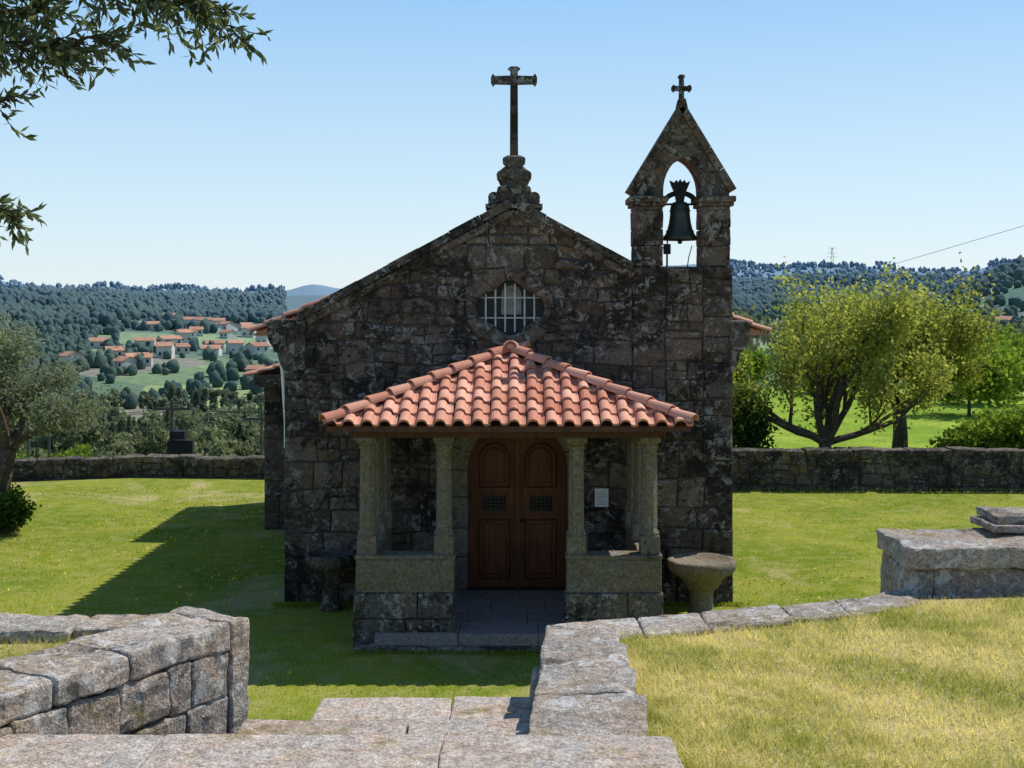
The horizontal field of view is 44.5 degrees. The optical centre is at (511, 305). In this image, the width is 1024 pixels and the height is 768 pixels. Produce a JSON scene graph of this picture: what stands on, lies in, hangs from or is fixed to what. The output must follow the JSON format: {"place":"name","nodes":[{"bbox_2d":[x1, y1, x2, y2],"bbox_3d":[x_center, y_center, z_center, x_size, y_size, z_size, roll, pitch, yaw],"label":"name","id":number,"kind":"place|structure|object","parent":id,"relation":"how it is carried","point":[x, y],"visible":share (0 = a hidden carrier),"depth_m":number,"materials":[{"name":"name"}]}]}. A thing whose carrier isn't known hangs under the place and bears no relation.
{"place":"outdoors","nodes":[
{"label":"outdoors","id":0,"kind":"place"},
{"bbox_2d":[0,263,1023,719],"bbox_3d":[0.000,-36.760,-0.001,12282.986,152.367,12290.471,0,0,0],"label":"ground","id":1,"kind":"structure","parent":0,"point":[922,429],"depth_m":22.32,"materials":[{"name":"green plant"}]},
{"bbox_2d":[0,482,41,533],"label":"shrub","id":2,"kind":"object","parent":1,"relation":"on","point":[13,503],"visible":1,"depth_m":23.98,"materials":[{"name":"green plant"}]},
{"bbox_2d":[15,450,34,457],"bbox_3d":[-24.994,8.912,63.945,3.385,3.196,3.625,0,0,-23],"label":"orchard tree","id":3,"kind":"object","parent":1,"relation":"on","point":[24,453],"visible":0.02,"depth_m":63.63,"materials":[{"name":"green plant"}]},
{"bbox_2d":[27,423,29,457],"bbox_3d":[-23.200,7.311,60.000,0.240,4.122,0.200,0,0,0],"label":"fence post","id":4,"kind":"object","parent":1,"relation":"on","point":[28,447],"depth_m":59.95,"materials":[{"name":"grey wood"}]},
{"bbox_2d":[47,432,49,456],"bbox_3d":[-22.200,7.285,60.000,0.240,4.069,0.200,0,0,0],"label":"fence post","id":5,"kind":"object","parent":1,"relation":"on","point":[48,444],"depth_m":59.96,"materials":[{"name":"grey wood"}]},
{"bbox_2d":[0,311,124,532],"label":"olive tree","id":6,"kind":"object","parent":1,"relation":"on","point":[25,403],"visible":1,"depth_m":24.45,"materials":[{"name":"green plant"}]},
{"bbox_2d":[57,351,84,365],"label":"village house","id":7,"kind":"structure","parent":1,"relation":"on","point":[67,355],"depth_m":427.17,"materials":[{"name":"white paint"}]},
{"bbox_2d":[45,442,97,458],"bbox_3d":[-19.537,7.627,56.019,3.142,2.970,3.454,0,0,-26],"label":"bush","id":8,"kind":"object","parent":1,"relation":"on","point":[84,448],"visible":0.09,"depth_m":56.25,"materials":[{"name":"green plant"}]},
{"bbox_2d":[88,337,109,348],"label":"village house","id":9,"kind":"structure","parent":1,"relation":"on","point":[96,342],"depth_m":514.26,"materials":[{"name":"orange tile"}]},
{"bbox_2d":[103,346,124,356],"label":"village house","id":10,"kind":"structure","parent":1,"relation":"on","point":[119,350],"depth_m":474.67,"materials":[{"name":"white paint"}]},
{"bbox_2d":[0,605,248,736],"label":"stair wall","id":11,"kind":"structure","parent":1,"relation":"on","point":[183,670],"depth_m":5.56,"materials":[{"name":"stone"}]},
{"bbox_2d":[111,356,137,368],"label":"village house","id":12,"kind":"structure","parent":1,"relation":"on","point":[122,361],"depth_m":432.72,"materials":[{"name":"white paint"}]},
{"bbox_2d":[121,352,148,357],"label":"village house","id":13,"kind":"structure","parent":1,"relation":"on","point":[129,354],"depth_m":447.59,"materials":[{"name":"orange tile"}]},
{"bbox_2d":[12,454,264,481],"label":"boundary wall","id":14,"kind":"structure","parent":1,"relation":"on","point":[69,467],"depth_m":31.95,"materials":[{"name":"stone"}]},
{"bbox_2d":[135,353,153,365],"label":"village house","id":15,"kind":"structure","parent":1,"relation":"on","point":[148,359],"depth_m":446.36,"materials":[{"name":"white paint"}]},
{"bbox_2d":[133,337,157,346],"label":"village house","id":16,"kind":"structure","parent":1,"relation":"on","point":[151,340],"depth_m":535.06,"materials":[{"name":"orange tile"}]},
{"bbox_2d":[146,321,160,330],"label":"village house","id":17,"kind":"structure","parent":1,"relation":"on","point":[150,324],"depth_m":612.23,"materials":[{"name":"tile"}]},
{"bbox_2d":[155,342,175,357],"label":"village house","id":18,"kind":"structure","parent":1,"relation":"on","point":[161,347],"depth_m":484.45,"materials":[{"name":"white paint"}]},
{"bbox_2d":[157,335,182,342],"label":"village house","id":19,"kind":"structure","parent":1,"relation":"on","point":[176,338],"depth_m":553.38,"materials":[{"name":"orange tile"}]},
{"bbox_2d":[153,400,193,453],"bbox_3d":[-16.200,6.876,59.656,2.000,4.752,0.911,0,0,0],"label":"stone cross","id":20,"kind":"object","parent":1,"relation":"on","point":[177,443],"visible":0.91,"depth_m":59.50,"materials":[{"name":"grey stone"}]},
{"bbox_2d":[175,343,190,353],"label":"village house","id":21,"kind":"structure","parent":1,"relation":"on","point":[183,347],"depth_m":510.95,"materials":[{"name":"white paint"}]},
{"bbox_2d":[174,329,192,342],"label":"village house","id":22,"kind":"structure","parent":1,"relation":"on","point":[185,335],"depth_m":568.77,"materials":[{"name":"white paint"}]},
{"bbox_2d":[183,317,196,328],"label":"village house","id":23,"kind":"structure","parent":1,"relation":"on","point":[188,319],"depth_m":651.57,"materials":[{"name":"tile"}]},
{"bbox_2d":[191,329,196,337],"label":"village house","id":24,"kind":"structure","parent":1,"relation":"on","point":[194,333],"depth_m":588.53,"materials":[{"name":"white paint"}]},
{"bbox_2d":[189,326,203,336],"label":"village house","id":25,"kind":"structure","parent":1,"relation":"on","point":[200,329],"depth_m":603.95,"materials":[{"name":"white paint"}]},
{"bbox_2d":[195,317,212,322],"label":"village house","id":26,"kind":"structure","parent":1,"relation":"on","point":[200,319],"depth_m":668.19,"materials":[{"name":"tile"}]},
{"bbox_2d":[200,345,222,355],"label":"village house","id":27,"kind":"structure","parent":1,"relation":"on","point":[218,349],"depth_m":511.49,"materials":[{"name":"white paint"}]},
{"bbox_2d":[202,340,224,349],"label":"village house","id":28,"kind":"structure","parent":1,"relation":"on","point":[217,342],"depth_m":548.20,"materials":[{"name":"orange tile"}]},
{"bbox_2d":[211,323,223,332],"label":"village house","id":29,"kind":"structure","parent":1,"relation":"on","point":[220,327],"depth_m":639.88,"materials":[{"name":"white paint"}]},
{"bbox_2d":[212,318,225,322],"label":"village house","id":30,"kind":"structure","parent":1,"relation":"on","point":[216,320],"depth_m":683.20,"materials":[{"name":"tile"}]},
{"bbox_2d":[220,321,234,329],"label":"village house","id":31,"kind":"structure","parent":1,"relation":"on","point":[228,324],"depth_m":644.81,"materials":[{"name":"white paint"}]},
{"bbox_2d":[218,329,237,338],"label":"village house","id":32,"kind":"structure","parent":1,"relation":"on","point":[228,333],"depth_m":606.02,"materials":[{"name":"white paint"}]},
{"bbox_2d":[225,340,244,353],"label":"village house","id":33,"kind":"structure","parent":1,"relation":"on","point":[235,346],"depth_m":529.82,"materials":[{"name":"white paint"}]},
{"bbox_2d":[238,322,251,330],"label":"village house","id":34,"kind":"structure","parent":1,"relation":"on","point":[240,325],"depth_m":683.71,"materials":[{"name":"tile"}]},
{"bbox_2d":[241,324,255,337],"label":"village house","id":35,"kind":"structure","parent":1,"relation":"on","point":[245,332],"depth_m":622.95,"materials":[{"name":"white paint"}]},
{"bbox_2d":[242,410,263,455],"bbox_3d":[-11.800,6.927,59.000,1.800,4.054,0.148,0,0,0],"label":"utility pole","id":36,"kind":"object","parent":1,"relation":"on","point":[261,418],"visible":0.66,"depth_m":58.95,"materials":[{"name":"grey wood"}]},
{"bbox_2d":[158,226,1021,412],"bbox_3d":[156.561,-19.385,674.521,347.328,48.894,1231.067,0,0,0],"label":"power line","id":37,"kind":"object","parent":36,"relation":"attached to","point":[231,411],"visible":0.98,"depth_m":59.82,"materials":[{"name":"black metal"}]},
{"bbox_2d":[244,365,266,371],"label":"village house","id":38,"kind":"structure","parent":1,"relation":"on","point":[250,367],"depth_m":425.02,"materials":[{"name":"white paint"}]},
{"bbox_2d":[245,342,269,352],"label":"village house","id":39,"kind":"structure","parent":1,"relation":"on","point":[259,347],"depth_m":546.31,"materials":[{"name":"white paint"}]},
{"bbox_2d":[254,335,270,344],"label":"village house","id":40,"kind":"structure","parent":1,"relation":"on","point":[261,338],"depth_m":585.24,"materials":[{"name":"white paint"}]},
{"bbox_2d":[305,548,355,612],"bbox_3d":[-2.620,3.995,18.099,0.728,0.858,0.740,0,0,0],"label":"stone font","id":41,"kind":"object","parent":1,"relation":"on","point":[329,568],"visible":1,"depth_m":17.95,"materials":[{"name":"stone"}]},
{"bbox_2d":[0,734,684,767],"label":"paved landing","id":42,"kind":"object","parent":1,"relation":"on","point":[225,751],"visible":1,"depth_m":4.65,"materials":[{"name":"stone"}]},
{"bbox_2d":[236,696,532,743],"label":"stone steps","id":43,"kind":"structure","parent":1,"relation":"on","point":[474,716],"depth_m":6.03,"materials":[{"name":"stone"}]},
{"bbox_2d":[242,66,771,652],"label":"stone chapel","id":44,"kind":"structure","parent":1,"relation":"on","point":[504,422],"depth_m":18.46,"materials":[{"name":"stone"}]},
{"bbox_2d":[476,281,543,334],"bbox_3d":[-0.030,0.030,18.668,1.040,1.000,0.244,0,0,0],"label":"round window","id":45,"kind":"structure","parent":44,"relation":"in","point":[509,307],"depth_m":18.76,"materials":[{"name":"white glass"}]},
{"bbox_2d":[469,438,566,587],"bbox_3d":[0.085,2.945,18.705,1.462,2.511,0.130,0,0,0],"label":"arched door","id":46,"kind":"structure","parent":44,"relation":"in","point":[518,486],"depth_m":18.69,"materials":[{"name":"brown wood"}]},
{"bbox_2d":[451,267,589,589],"bbox_3d":[0.087,1.810,18.590,2.141,4.775,0.330,0,0,0],"label":"door and window surrounds","id":47,"kind":"structure","parent":44,"relation":"in","point":[532,332],"depth_m":18.44,"materials":[{"name":"stone"}]},
{"bbox_2d":[0,254,1023,410],"bbox_3d":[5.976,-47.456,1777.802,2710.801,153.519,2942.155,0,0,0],"label":"distant forest","id":48,"kind":"object","parent":1,"relation":"on","point":[66,317],"visible":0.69,"depth_m":684.58,"materials":[{"name":"green plant"}]},
{"bbox_2d":[0,593,1023,767],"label":"grass terrace","id":49,"kind":"structure","parent":1,"relation":"on","point":[891,722],"depth_m":5.58,"materials":[{"name":"plant"}]},
{"bbox_2d":[0,0,272,256],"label":"olive tree","id":50,"kind":"object","parent":49,"relation":"on","point":[57,52],"visible":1,"depth_m":4.96,"materials":[{"name":"green plant"}]},
{"bbox_2d":[0,304,1023,458],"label":"valley trees","id":51,"kind":"object","parent":1,"relation":"on","point":[221,432],"visible":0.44,"depth_m":127.20,"materials":[{"name":"green plant"}]},
{"bbox_2d":[667,552,735,614],"bbox_3d":[2.680,3.995,17.718,0.971,0.858,0.987,0,0,0],"label":"stone table","id":52,"kind":"object","parent":1,"relation":"on","point":[701,575],"visible":0.89,"depth_m":17.52,"materials":[{"name":"stone"}]},
{"bbox_2d":[529,590,920,735],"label":"retaining wall","id":53,"kind":"structure","parent":1,"relation":"on","point":[582,681],"depth_m":5.95,"materials":[{"name":"stone"}]},
{"bbox_2d":[733,368,777,448],"bbox_3d":[6.196,3.423,33.038,1.953,3.602,1.948,0,0,-16],"label":"shrub","id":54,"kind":"object","parent":1,"relation":"on","point":[753,439],"visible":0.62,"depth_m":32.63,"materials":[{"name":"green plant"}]},
{"bbox_2d":[733,346,777,385],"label":"orchard tree","id":55,"kind":"object","parent":1,"relation":"on","point":[757,371],"visible":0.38,"depth_m":69.41,"materials":[{"name":"green plant"}]},
{"bbox_2d":[812,356,863,388],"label":"orchard tree","id":56,"kind":"object","parent":1,"relation":"on","point":[837,375],"visible":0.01,"depth_m":65.26,"materials":[{"name":"green plant"}]},
{"bbox_2d":[733,256,966,447],"bbox_3d":[7.614,1.642,33.511,8.940,5.940,4.814,0,0,0],"label":"walnut tree","id":57,"kind":"object","parent":1,"relation":"on","point":[889,323],"visible":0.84,"depth_m":32.79,"materials":[{"name":"green plant"}]},
{"bbox_2d":[733,446,1023,491],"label":"boundary wall","id":58,"kind":"structure","parent":1,"relation":"on","point":[880,469],"depth_m":29.96,"materials":[{"name":"stone"}]},
{"bbox_2d":[769,252,1009,448],"bbox_3d":[11.092,1.534,36.641,6.816,6.150,4.714,0,0,0],"label":"walnut tree","id":59,"kind":"object","parent":1,"relation":"on","point":[964,336],"visible":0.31,"depth_m":35.85,"materials":[{"name":"green plant"}]},
{"bbox_2d":[876,506,1023,599],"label":"dry stone wall","id":60,"kind":"structure","parent":1,"relation":"on","point":[920,563],"depth_m":7.65,"materials":[{"name":"stone"}]},
{"bbox_2d":[926,418,996,447],"bbox_3d":[12.542,4.091,34.563,2.071,1.929,1.883,0,0,-25],"label":"shrub","id":61,"kind":"object","parent":1,"relation":"on","point":[958,434],"visible":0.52,"depth_m":34.20,"materials":[{"name":"green plant"}]},
{"bbox_2d":[935,338,1023,415],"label":"orchard tree","id":62,"kind":"object","parent":1,"relation":"on","point":[1000,381],"visible":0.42,"depth_m":51.01,"materials":[{"name":"green plant"}]},
{"bbox_2d":[957,403,1023,448],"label":"shrub","id":63,"kind":"object","parent":1,"relation":"on","point":[1005,425],"visible":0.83,"depth_m":33.09,"materials":[{"name":"green plant"}]},
{"bbox_2d":[971,333,1023,403],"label":"orchard tree","id":64,"kind":"object","parent":1,"relation":"on","point":[1019,347],"visible":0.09,"depth_m":57.14,"materials":[{"name":"green plant"}]},
{"bbox_2d":[990,316,1011,321],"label":"village house","id":65,"kind":"structure","parent":1,"relation":"on","point":[1005,317],"depth_m":463.59,"materials":[{"name":"tile"}]},
{"bbox_2d":[980,315,1023,389],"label":"orchard tree","id":66,"kind":"object","parent":1,"relation":"on","point":[1004,330],"visible":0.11,"depth_m":63.72,"materials":[{"name":"green plant"}]},
{"bbox_2d":[0,0,1023,291],"label":"sky","id":67,"kind":"structure","parent":0,"point":[369,131],"materials":[{"name":"blue"}]},
{"bbox_2d":[2,487,1023,696],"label":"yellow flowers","id":68,"kind":"object","parent":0,"point":[69,612],"visible":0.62,"depth_m":22.61,"materials":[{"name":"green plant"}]}
]}

